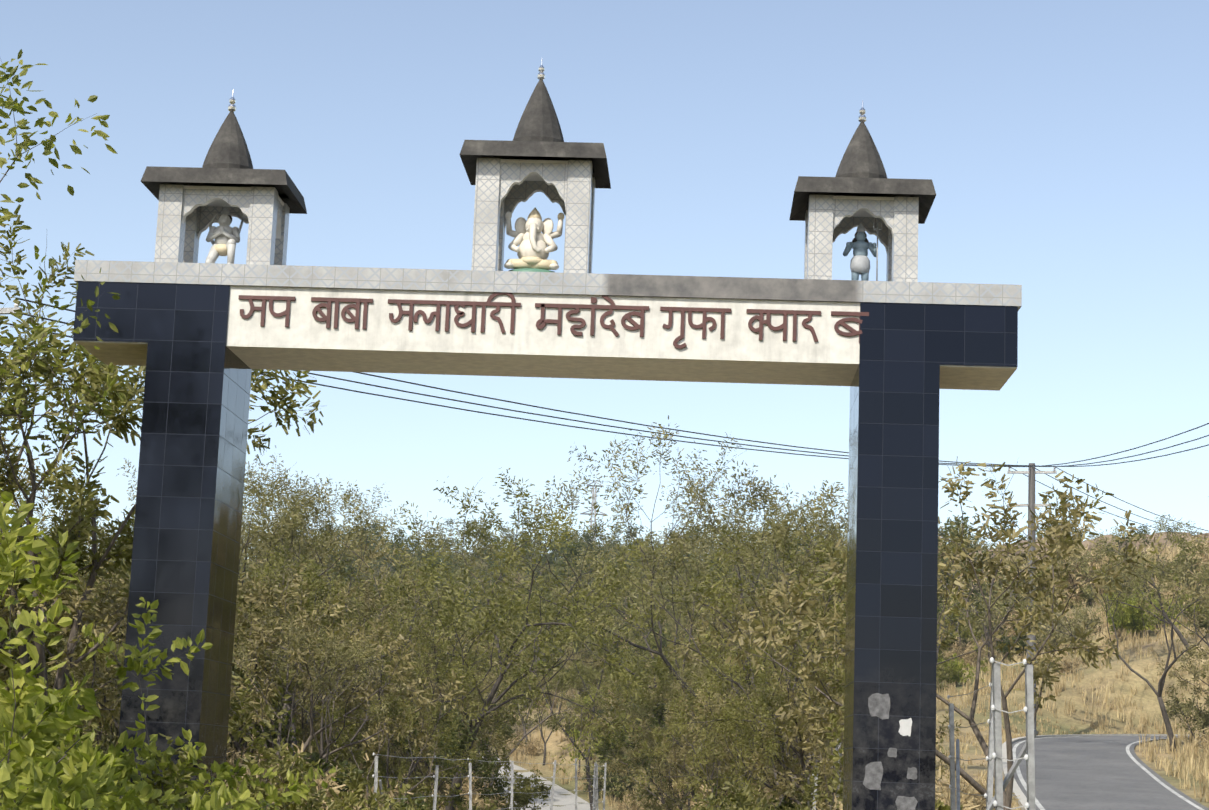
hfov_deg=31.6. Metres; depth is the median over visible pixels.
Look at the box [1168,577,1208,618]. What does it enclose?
bush
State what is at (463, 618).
tree wood
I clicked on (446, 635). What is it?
tree
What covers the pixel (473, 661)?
tree wood
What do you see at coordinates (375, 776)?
fence
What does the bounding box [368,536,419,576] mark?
tree wood
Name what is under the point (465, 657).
tree wood
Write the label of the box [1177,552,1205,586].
bush
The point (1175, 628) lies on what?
tree wood
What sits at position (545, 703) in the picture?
tree wood
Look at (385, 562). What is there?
tree wood
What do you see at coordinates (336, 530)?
tree wood
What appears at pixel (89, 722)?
bush
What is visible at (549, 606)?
tree wood
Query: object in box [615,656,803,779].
tree wood
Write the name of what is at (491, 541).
tree wood
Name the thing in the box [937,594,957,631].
tree wood
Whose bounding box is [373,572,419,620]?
tree wood
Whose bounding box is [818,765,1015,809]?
bush
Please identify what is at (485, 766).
tree wood
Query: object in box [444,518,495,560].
tree wood
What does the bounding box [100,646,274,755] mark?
tree wood
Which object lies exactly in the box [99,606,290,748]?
tree wood
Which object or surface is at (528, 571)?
tree wood
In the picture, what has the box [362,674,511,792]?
tree wood
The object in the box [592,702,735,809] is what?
tree wood
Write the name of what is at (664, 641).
tree wood
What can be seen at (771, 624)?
tree wood
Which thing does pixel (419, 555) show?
tree wood
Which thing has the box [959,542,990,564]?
bush
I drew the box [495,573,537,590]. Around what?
tree wood
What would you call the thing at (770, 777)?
bush
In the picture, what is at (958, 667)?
bush
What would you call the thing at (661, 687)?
tree wood
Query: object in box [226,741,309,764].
bush
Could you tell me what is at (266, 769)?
bush
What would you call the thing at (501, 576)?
tree wood
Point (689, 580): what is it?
tree wood
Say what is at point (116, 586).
tree wood
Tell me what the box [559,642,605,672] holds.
tree wood
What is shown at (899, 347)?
gate
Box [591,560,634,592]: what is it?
tree wood
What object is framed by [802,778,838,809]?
bush
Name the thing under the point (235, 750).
bush
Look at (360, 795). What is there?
bush
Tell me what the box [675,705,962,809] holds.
bush
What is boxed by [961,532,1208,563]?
hilltop rock
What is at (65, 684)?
tree wood
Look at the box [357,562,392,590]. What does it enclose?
tree wood
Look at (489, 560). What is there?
tree wood
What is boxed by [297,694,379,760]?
bush
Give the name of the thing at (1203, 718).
bush
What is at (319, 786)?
bush
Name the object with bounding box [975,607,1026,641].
bush
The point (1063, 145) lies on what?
sky
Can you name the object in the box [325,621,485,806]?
tree wood
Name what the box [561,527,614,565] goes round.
tree wood
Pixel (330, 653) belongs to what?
tree wood
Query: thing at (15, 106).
tree
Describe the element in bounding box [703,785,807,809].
bush
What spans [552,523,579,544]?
tree wood
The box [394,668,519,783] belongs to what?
tree wood
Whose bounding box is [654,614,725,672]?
tree wood
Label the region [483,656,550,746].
tree wood
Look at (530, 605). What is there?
tree wood
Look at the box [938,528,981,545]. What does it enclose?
tree wood
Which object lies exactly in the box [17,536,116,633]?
tree wood
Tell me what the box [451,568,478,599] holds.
tree wood
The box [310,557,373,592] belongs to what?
tree wood
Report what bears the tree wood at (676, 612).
on the terrain ground at (1148, 699)
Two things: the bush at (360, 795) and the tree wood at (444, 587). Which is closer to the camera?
the bush at (360, 795)
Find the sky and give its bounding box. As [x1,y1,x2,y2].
[0,0,1208,559]
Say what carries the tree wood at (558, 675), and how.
on the terrain ground at (1148, 699)
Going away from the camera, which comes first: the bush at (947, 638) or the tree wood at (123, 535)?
the tree wood at (123, 535)
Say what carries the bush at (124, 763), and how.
on the terrain ground at (1148, 699)
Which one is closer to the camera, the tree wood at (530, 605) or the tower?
the tree wood at (530, 605)
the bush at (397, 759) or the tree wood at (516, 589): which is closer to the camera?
the bush at (397, 759)
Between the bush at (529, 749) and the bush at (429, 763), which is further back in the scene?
the bush at (529, 749)
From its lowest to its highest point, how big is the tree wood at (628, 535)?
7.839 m
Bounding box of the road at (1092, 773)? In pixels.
[1012,736,1208,809]
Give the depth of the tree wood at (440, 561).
209.65 m
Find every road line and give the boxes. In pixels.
[1012,736,1081,809]
[1126,738,1203,809]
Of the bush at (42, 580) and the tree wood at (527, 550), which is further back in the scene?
the tree wood at (527, 550)
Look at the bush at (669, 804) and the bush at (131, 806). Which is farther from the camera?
the bush at (669, 804)
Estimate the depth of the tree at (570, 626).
47.59 m
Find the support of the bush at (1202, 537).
on the terrain ground at (1148, 699)
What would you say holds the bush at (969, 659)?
on the terrain ground at (1148, 699)
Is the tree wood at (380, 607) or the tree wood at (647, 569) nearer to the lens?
the tree wood at (380, 607)
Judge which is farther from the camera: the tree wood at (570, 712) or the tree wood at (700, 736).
the tree wood at (570, 712)
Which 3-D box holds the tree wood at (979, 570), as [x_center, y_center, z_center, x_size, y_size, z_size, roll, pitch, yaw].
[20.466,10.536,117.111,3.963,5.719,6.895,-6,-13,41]
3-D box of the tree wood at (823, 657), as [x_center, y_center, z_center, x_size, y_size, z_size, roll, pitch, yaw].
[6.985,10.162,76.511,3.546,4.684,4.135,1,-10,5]
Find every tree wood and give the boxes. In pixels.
[0,430,129,613]
[0,473,131,704]
[0,527,127,733]
[0,559,264,730]
[1,534,113,653]
[1,578,97,687]
[1,594,123,704]
[3,494,120,616]
[7,528,114,602]
[11,542,127,730]
[11,634,103,737]
[13,660,117,729]
[14,493,56,533]
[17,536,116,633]
[29,628,121,736]
[35,523,115,562]
[48,626,124,748]
[85,543,131,576]
[91,518,270,591]
[93,551,284,645]
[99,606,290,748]
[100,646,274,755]
[111,558,128,583]
[112,481,515,757]
[116,445,358,743]
[116,588,353,691]
[120,546,296,707]
[226,639,394,759]
[228,543,347,761]
[229,599,410,770]
[231,579,406,761]
[235,648,316,756]
[239,528,403,755]
[246,568,443,770]
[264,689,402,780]
[267,569,388,708]
[268,568,441,748]
[276,592,434,751]
[284,587,339,720]
[293,665,384,742]
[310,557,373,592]
[313,581,422,627]
[315,694,485,801]
[317,524,344,550]
[323,540,360,586]
[325,528,405,590]
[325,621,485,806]
[328,574,488,654]
[329,575,414,633]
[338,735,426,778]
[342,608,508,704]
[347,676,412,746]
[349,551,400,597]
[353,519,385,549]
[353,525,406,547]
[353,613,524,755]
[356,553,410,576]
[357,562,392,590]
[357,684,474,763]
[358,653,493,761]
[361,641,435,732]
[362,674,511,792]
[364,701,510,808]
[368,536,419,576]
[371,543,417,558]
[373,561,411,581]
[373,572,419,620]
[378,556,465,621]
[385,646,494,779]
[390,712,528,799]
[391,698,466,776]
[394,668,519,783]
[397,556,541,792]
[400,640,524,781]
[401,551,433,567]
[407,639,492,686]
[413,550,475,585]
[416,553,457,574]
[418,541,462,552]
[422,527,465,555]
[431,571,481,602]
[434,598,506,636]
[435,544,464,570]
[435,553,459,582]
[437,546,463,565]
[439,612,518,733]
[440,572,473,588]
[443,630,609,786]
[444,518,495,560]
[449,578,503,667]
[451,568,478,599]
[452,714,534,785]
[455,701,517,734]
[460,588,536,649]
[464,515,514,557]
[469,670,527,737]
[471,648,541,707]
[472,549,521,581]
[472,560,511,588]
[473,533,508,552]
[473,720,515,787]
[474,549,500,580]
[483,583,593,706]
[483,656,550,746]
[485,537,557,588]
[488,569,514,582]
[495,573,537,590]
[506,499,845,792]
[506,582,531,598]
[514,591,594,662]
[515,554,533,577]
[517,533,560,566]
[517,585,559,654]
[520,552,574,592]
[521,531,562,575]
[524,574,570,598]
[524,672,600,765]
[531,586,617,665]
[537,540,574,585]
[542,625,604,717]
[543,634,589,702]
[546,558,585,585]
[549,551,603,581]
[550,633,600,685]
[550,651,617,759]
[551,536,626,609]
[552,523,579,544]
[552,693,631,779]
[558,639,632,722]
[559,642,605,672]
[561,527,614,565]
[562,556,632,589]
[569,529,614,564]
[573,522,620,564]
[573,643,748,796]
[577,483,1065,809]
[580,566,680,700]
[583,556,636,611]
[588,583,681,646]
[590,659,695,787]
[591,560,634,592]
[591,606,662,667]
[591,696,633,723]
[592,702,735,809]
[593,532,623,550]
[593,569,840,677]
[595,523,643,568]
[596,533,622,556]
[598,569,682,636]
[598,640,733,798]
[602,708,713,809]
[615,641,668,689]
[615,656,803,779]
[617,728,674,781]
[618,526,666,581]
[619,561,673,595]
[619,620,694,667]
[620,633,697,729]
[620,651,698,721]
[620,704,662,733]
[623,659,679,727]
[625,551,676,586]
[627,743,735,809]
[629,604,679,635]
[630,643,793,805]
[632,636,843,797]
[633,707,766,809]
[641,735,728,804]
[644,549,793,662]
[644,617,685,656]
[648,587,744,639]
[650,644,799,763]
[653,718,802,805]
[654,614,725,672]
[659,680,797,807]
[663,549,702,580]
[663,557,715,589]
[663,609,845,809]
[664,640,775,681]
[667,581,845,803]
[667,601,757,642]
[670,528,846,805]
[671,569,712,597]
[671,603,845,770]
[677,595,845,780]
[679,675,837,776]
[683,711,837,791]
[688,524,715,561]
[688,638,844,786]
[701,514,761,545]
[704,609,836,670]
[705,551,750,594]
[717,531,845,590]
[727,559,778,596]
[733,650,843,777]
[743,673,955,802]
[743,693,960,809]
[760,542,825,577]
[762,519,818,582]
[767,697,843,795]
[770,636,842,696]
[773,557,837,597]
[787,506,840,550]
[818,526,845,562]
[937,511,1019,658]
[937,559,968,651]
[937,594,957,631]
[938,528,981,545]
[948,548,1027,636]
[952,528,988,550]
[958,595,1006,666]
[988,529,1208,751]
[1035,521,1074,537]
[1050,539,1105,586]
[1068,514,1208,654]
[1102,523,1179,588]
[1136,560,1208,657]
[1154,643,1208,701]
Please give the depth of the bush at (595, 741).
96.61 m
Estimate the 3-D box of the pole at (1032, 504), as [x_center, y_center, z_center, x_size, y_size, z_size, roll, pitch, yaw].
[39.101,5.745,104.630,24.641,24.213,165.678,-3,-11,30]
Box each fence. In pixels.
[372,753,606,809]
[807,740,843,809]
[947,657,1037,809]
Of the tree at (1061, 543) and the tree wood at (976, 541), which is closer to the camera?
the tree at (1061, 543)
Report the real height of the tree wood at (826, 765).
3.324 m
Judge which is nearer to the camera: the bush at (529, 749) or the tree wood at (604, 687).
the tree wood at (604, 687)
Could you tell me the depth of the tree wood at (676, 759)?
42.47 m
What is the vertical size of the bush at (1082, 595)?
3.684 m
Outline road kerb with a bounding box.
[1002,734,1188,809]
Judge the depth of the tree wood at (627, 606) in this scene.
128.87 m
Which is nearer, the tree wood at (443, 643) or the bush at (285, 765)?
the bush at (285, 765)
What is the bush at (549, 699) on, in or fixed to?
on the terrain ground at (1148, 699)
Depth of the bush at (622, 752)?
92.60 m
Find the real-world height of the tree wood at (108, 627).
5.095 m
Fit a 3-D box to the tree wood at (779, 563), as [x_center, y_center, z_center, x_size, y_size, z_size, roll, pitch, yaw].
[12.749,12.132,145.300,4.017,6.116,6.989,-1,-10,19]
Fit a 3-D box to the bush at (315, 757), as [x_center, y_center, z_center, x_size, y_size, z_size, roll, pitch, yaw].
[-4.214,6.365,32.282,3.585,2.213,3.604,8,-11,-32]
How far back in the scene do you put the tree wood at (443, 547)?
252.84 m
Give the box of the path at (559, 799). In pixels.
[479,752,598,809]
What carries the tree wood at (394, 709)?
on the terrain ground at (1148, 699)
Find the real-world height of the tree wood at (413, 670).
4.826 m
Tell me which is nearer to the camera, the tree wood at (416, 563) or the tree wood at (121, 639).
the tree wood at (121, 639)
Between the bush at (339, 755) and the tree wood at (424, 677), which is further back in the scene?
the tree wood at (424, 677)
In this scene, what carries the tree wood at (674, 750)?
on the terrain ground at (1148, 699)
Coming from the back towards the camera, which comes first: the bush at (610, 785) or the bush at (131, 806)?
the bush at (610, 785)
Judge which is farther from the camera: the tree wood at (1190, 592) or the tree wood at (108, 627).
the tree wood at (1190, 592)
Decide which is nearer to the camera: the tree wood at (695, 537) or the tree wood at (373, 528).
the tree wood at (695, 537)
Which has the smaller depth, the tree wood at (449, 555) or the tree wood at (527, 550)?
the tree wood at (527, 550)
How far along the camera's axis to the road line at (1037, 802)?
59.76 m
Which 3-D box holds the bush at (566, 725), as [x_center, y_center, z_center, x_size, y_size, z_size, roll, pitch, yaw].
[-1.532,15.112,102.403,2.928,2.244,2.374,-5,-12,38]
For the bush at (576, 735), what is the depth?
93.54 m
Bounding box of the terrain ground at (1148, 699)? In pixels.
[465,554,1208,809]
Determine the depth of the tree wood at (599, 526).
229.13 m
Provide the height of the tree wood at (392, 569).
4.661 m
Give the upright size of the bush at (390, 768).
2.630 m
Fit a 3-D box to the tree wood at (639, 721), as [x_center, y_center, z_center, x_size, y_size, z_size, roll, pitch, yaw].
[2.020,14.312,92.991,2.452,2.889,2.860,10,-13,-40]
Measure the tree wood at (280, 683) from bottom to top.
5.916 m
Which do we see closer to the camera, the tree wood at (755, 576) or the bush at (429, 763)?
the bush at (429, 763)
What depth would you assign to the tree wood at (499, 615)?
124.16 m
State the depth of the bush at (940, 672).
97.47 m
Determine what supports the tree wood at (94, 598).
on the terrain ground at (1148, 699)
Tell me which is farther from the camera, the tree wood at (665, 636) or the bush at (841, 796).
the tree wood at (665, 636)
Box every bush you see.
[0,487,147,809]
[0,491,115,793]
[0,593,250,809]
[0,661,167,809]
[0,714,153,809]
[0,719,171,809]
[0,766,17,798]
[0,787,125,809]
[46,597,335,809]
[46,720,106,759]
[67,719,118,753]
[80,682,119,750]
[82,711,237,789]
[103,678,122,752]
[112,732,282,782]
[147,733,194,809]
[224,672,420,809]
[225,743,394,809]
[225,749,427,809]
[226,727,294,761]
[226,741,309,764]
[227,731,301,780]
[229,657,361,772]
[241,746,309,791]
[249,741,425,809]
[277,761,365,807]
[283,720,439,809]
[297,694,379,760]
[302,716,383,779]
[311,712,404,783]
[319,730,405,796]
[320,769,378,806]
[330,719,450,806]
[345,737,439,774]
[374,729,428,776]
[391,745,497,809]
[395,768,505,809]
[408,758,474,809]
[438,752,491,792]
[440,742,551,809]
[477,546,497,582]
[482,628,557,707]
[513,737,546,755]
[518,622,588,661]
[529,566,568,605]
[530,682,565,708]
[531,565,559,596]
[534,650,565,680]
[547,707,597,737]
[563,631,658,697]
[565,692,645,762]
[577,768,602,792]
[581,702,631,757]
[582,755,654,802]
[585,764,681,809]
[595,714,647,774]
[602,681,633,703]
[612,789,678,809]
[627,743,734,809]
[668,773,708,806]
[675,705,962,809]
[678,778,805,809]
[686,746,839,809]
[698,738,943,809]
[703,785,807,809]
[736,735,830,790]
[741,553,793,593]
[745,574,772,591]
[751,775,840,803]
[757,760,827,809]
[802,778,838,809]
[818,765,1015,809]
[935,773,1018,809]
[936,662,965,692]
[937,588,993,649]
[937,598,1005,643]
[937,614,955,652]
[937,642,990,686]
[937,645,955,664]
[937,658,952,685]
[938,536,950,561]
[942,637,996,669]
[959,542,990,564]
[960,575,1023,610]
[967,574,999,607]
[971,595,1024,633]
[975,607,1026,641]
[984,559,1020,595]
[995,626,1053,658]
[1017,562,1096,609]
[1023,603,1099,654]
[1036,548,1080,583]
[1036,587,1050,609]
[1038,584,1108,637]
[1041,521,1096,541]
[1045,554,1103,608]
[1051,654,1084,675]
[1057,541,1120,591]
[1080,574,1112,599]
[1097,575,1164,611]
[1103,570,1203,638]
[1107,605,1148,636]
[1132,581,1181,628]
[1137,534,1208,579]
[1159,664,1208,743]
[1162,557,1191,592]
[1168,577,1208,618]
[1173,601,1208,636]
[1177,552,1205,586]
[1182,532,1208,582]
[1192,543,1208,589]
[1194,732,1208,759]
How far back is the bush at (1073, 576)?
129.34 m
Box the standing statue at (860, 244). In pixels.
[843,221,881,280]
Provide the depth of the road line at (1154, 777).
60.31 m
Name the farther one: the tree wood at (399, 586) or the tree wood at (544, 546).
the tree wood at (544, 546)
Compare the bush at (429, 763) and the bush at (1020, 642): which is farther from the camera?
the bush at (1020, 642)
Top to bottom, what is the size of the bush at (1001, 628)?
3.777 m
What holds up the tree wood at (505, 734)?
on the terrain ground at (1148, 699)
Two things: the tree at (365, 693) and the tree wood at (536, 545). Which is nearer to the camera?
the tree at (365, 693)
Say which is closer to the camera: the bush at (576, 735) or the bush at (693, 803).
the bush at (693, 803)
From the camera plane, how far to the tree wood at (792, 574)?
92.64 m
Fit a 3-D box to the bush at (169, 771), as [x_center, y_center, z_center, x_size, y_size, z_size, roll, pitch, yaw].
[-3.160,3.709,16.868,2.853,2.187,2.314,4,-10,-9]
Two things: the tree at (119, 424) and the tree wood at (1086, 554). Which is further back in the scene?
the tree wood at (1086, 554)
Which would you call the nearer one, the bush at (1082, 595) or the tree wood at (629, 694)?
the tree wood at (629, 694)
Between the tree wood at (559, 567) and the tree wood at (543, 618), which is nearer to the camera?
the tree wood at (543, 618)
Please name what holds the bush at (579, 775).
on the terrain ground at (1148, 699)
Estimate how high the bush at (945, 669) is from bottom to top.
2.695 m
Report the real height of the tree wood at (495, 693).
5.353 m
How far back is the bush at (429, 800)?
42.31 m
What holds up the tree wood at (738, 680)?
on the terrain ground at (1148, 699)
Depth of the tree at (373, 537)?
64.32 m
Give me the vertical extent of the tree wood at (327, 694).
4.407 m
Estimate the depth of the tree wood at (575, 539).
216.59 m
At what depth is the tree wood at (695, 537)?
235.33 m
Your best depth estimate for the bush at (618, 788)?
70.98 m
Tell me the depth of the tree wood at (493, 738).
58.57 m
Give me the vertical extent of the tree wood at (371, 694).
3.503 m
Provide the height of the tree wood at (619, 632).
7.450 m
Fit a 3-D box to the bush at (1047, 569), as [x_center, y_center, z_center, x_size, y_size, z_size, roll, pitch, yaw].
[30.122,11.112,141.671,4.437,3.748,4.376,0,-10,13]
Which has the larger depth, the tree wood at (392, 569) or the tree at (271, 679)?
the tree wood at (392, 569)
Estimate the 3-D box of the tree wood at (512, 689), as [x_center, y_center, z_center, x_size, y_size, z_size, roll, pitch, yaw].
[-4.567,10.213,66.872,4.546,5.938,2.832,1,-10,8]
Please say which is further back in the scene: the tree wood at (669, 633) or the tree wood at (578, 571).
the tree wood at (669, 633)
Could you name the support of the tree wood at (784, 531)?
on the terrain ground at (1148, 699)
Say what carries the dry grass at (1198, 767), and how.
on the terrain ground at (1148, 699)
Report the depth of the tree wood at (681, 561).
168.34 m
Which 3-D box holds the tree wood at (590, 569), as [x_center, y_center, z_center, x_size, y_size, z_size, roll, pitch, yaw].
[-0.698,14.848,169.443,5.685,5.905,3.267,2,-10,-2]
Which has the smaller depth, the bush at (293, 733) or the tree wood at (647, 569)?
the bush at (293, 733)
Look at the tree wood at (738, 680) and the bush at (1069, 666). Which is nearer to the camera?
the tree wood at (738, 680)
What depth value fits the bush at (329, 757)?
52.17 m
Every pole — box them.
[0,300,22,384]
[6,298,1208,729]
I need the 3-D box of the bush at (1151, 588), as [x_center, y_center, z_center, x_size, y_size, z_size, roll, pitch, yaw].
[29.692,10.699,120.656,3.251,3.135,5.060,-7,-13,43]
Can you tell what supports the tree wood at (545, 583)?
on the terrain ground at (1148, 699)
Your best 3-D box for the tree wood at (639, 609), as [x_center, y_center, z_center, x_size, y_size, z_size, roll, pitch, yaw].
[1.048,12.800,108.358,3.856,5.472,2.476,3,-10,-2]
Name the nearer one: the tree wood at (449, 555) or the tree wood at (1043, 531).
the tree wood at (1043, 531)
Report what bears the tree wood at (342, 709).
on the terrain ground at (1148, 699)
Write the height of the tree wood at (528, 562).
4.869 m
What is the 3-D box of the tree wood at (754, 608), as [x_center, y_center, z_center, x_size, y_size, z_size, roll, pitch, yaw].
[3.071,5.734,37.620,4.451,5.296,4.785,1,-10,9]
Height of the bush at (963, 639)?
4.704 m
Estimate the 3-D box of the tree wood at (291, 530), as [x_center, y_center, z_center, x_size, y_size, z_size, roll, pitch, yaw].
[-6.722,5.766,50.488,10.302,8.156,5.571,10,-13,-40]
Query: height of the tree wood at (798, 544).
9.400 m
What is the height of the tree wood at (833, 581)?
6.121 m
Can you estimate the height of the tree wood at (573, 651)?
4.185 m
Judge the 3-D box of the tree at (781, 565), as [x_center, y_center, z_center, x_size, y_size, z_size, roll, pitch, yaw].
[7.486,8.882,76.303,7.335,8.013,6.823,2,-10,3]
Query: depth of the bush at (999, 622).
124.38 m
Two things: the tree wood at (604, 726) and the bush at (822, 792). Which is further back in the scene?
the tree wood at (604, 726)
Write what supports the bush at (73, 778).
on the terrain ground at (1148, 699)
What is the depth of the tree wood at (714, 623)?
60.35 m
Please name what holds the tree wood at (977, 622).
on the terrain ground at (1148, 699)
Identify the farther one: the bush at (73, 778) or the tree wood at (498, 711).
the tree wood at (498, 711)
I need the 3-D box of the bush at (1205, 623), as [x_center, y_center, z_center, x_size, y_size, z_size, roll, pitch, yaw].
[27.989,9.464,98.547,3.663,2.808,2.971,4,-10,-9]
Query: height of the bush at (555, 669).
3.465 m
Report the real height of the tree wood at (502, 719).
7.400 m
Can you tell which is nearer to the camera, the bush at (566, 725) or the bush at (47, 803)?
the bush at (47, 803)
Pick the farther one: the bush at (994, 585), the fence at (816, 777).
the bush at (994, 585)
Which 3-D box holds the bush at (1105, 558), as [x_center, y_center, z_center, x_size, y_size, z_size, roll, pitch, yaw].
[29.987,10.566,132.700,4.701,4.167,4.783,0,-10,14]
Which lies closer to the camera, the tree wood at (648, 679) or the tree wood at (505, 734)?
the tree wood at (505, 734)
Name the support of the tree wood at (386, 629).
on the terrain ground at (1148, 699)
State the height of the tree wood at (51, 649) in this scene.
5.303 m
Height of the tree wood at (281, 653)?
5.093 m
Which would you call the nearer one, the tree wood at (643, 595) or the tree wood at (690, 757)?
the tree wood at (690, 757)
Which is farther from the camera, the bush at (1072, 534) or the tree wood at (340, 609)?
the bush at (1072, 534)
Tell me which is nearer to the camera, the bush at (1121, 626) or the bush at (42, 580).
the bush at (42, 580)
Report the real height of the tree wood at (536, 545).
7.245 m
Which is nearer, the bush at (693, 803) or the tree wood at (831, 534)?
the bush at (693, 803)
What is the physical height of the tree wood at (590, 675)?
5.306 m
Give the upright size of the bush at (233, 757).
2.221 m
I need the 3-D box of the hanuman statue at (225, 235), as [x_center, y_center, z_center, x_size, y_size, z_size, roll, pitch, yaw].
[-3.807,-1.665,21.430,0.419,0.689,0.343,2,-10,3]
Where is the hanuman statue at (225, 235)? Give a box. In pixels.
[205,207,246,263]
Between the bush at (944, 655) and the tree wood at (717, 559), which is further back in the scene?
the tree wood at (717, 559)
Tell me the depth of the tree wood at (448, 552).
230.61 m
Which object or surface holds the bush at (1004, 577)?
on the terrain ground at (1148, 699)
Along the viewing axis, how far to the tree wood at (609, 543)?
247.23 m
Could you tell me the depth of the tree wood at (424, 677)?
68.35 m
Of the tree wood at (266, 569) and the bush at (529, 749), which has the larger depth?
the bush at (529, 749)
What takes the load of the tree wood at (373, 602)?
on the terrain ground at (1148, 699)
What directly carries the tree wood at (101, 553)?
on the terrain ground at (1148, 699)
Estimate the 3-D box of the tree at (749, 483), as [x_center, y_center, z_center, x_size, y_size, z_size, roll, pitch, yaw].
[1.861,5.508,51.595,12.260,10.169,6.630,1,-10,6]
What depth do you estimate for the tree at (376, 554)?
56.78 m
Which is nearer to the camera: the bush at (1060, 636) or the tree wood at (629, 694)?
the tree wood at (629, 694)
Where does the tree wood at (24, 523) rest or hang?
on the terrain ground at (1148, 699)
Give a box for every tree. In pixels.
[0,49,125,453]
[0,204,323,755]
[227,608,321,756]
[231,563,469,781]
[239,516,435,744]
[242,471,410,603]
[361,468,669,809]
[363,612,487,747]
[370,627,530,795]
[441,415,938,776]
[494,587,668,809]
[611,637,704,792]
[714,456,1164,809]
[719,541,845,686]
[812,577,963,666]
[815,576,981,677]
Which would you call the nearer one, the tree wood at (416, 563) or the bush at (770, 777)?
the bush at (770, 777)
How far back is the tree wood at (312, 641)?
55.90 m
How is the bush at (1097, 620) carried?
on the terrain ground at (1148, 699)
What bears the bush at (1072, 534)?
on the terrain ground at (1148, 699)
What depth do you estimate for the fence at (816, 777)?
32.37 m
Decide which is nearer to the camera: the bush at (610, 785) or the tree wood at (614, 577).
the bush at (610, 785)
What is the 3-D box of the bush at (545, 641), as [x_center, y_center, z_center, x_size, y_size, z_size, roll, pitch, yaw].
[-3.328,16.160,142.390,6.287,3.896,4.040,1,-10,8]
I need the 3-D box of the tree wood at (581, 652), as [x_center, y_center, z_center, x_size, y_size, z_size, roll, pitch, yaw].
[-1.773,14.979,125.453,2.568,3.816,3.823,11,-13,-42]
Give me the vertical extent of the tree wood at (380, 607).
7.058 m
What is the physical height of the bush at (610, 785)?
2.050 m
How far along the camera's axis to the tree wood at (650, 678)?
84.05 m
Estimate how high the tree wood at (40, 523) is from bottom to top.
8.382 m
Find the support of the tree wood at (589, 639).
on the terrain ground at (1148, 699)
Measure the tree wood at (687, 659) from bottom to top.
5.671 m
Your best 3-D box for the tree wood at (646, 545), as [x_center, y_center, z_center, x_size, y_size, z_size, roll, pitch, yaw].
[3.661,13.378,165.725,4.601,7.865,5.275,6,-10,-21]
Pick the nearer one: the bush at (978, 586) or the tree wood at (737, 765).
the tree wood at (737, 765)
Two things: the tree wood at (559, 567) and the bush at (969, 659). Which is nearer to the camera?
the bush at (969, 659)
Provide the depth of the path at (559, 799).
89.50 m
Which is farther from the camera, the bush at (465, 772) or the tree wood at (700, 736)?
the bush at (465, 772)
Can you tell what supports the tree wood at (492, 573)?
on the terrain ground at (1148, 699)
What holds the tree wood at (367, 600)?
on the terrain ground at (1148, 699)
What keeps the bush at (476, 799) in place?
on the terrain ground at (1148, 699)
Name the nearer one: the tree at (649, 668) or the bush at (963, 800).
the bush at (963, 800)
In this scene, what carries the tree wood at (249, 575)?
on the terrain ground at (1148, 699)
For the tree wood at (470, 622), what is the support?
on the terrain ground at (1148, 699)
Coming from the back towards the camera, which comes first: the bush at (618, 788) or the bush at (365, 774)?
the bush at (618, 788)
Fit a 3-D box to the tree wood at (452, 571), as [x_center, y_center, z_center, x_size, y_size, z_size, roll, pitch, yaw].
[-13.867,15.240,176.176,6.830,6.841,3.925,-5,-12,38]
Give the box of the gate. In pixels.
[73,59,1021,809]
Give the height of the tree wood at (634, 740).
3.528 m
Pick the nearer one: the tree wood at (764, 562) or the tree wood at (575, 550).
the tree wood at (764, 562)
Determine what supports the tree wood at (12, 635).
on the terrain ground at (1148, 699)
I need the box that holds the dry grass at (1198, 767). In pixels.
[244,539,1208,809]
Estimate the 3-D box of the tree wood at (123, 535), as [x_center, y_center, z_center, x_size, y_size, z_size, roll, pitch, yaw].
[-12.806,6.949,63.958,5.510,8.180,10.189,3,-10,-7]
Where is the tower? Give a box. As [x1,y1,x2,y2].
[580,481,606,545]
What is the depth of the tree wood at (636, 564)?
163.43 m
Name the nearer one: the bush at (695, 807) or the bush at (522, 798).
the bush at (695, 807)
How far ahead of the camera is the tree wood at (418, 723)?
63.39 m
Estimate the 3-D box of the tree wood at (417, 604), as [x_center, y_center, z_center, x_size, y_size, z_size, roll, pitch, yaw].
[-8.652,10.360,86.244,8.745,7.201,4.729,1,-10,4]
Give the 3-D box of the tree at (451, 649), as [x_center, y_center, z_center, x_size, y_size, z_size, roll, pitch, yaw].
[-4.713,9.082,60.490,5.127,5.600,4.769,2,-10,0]

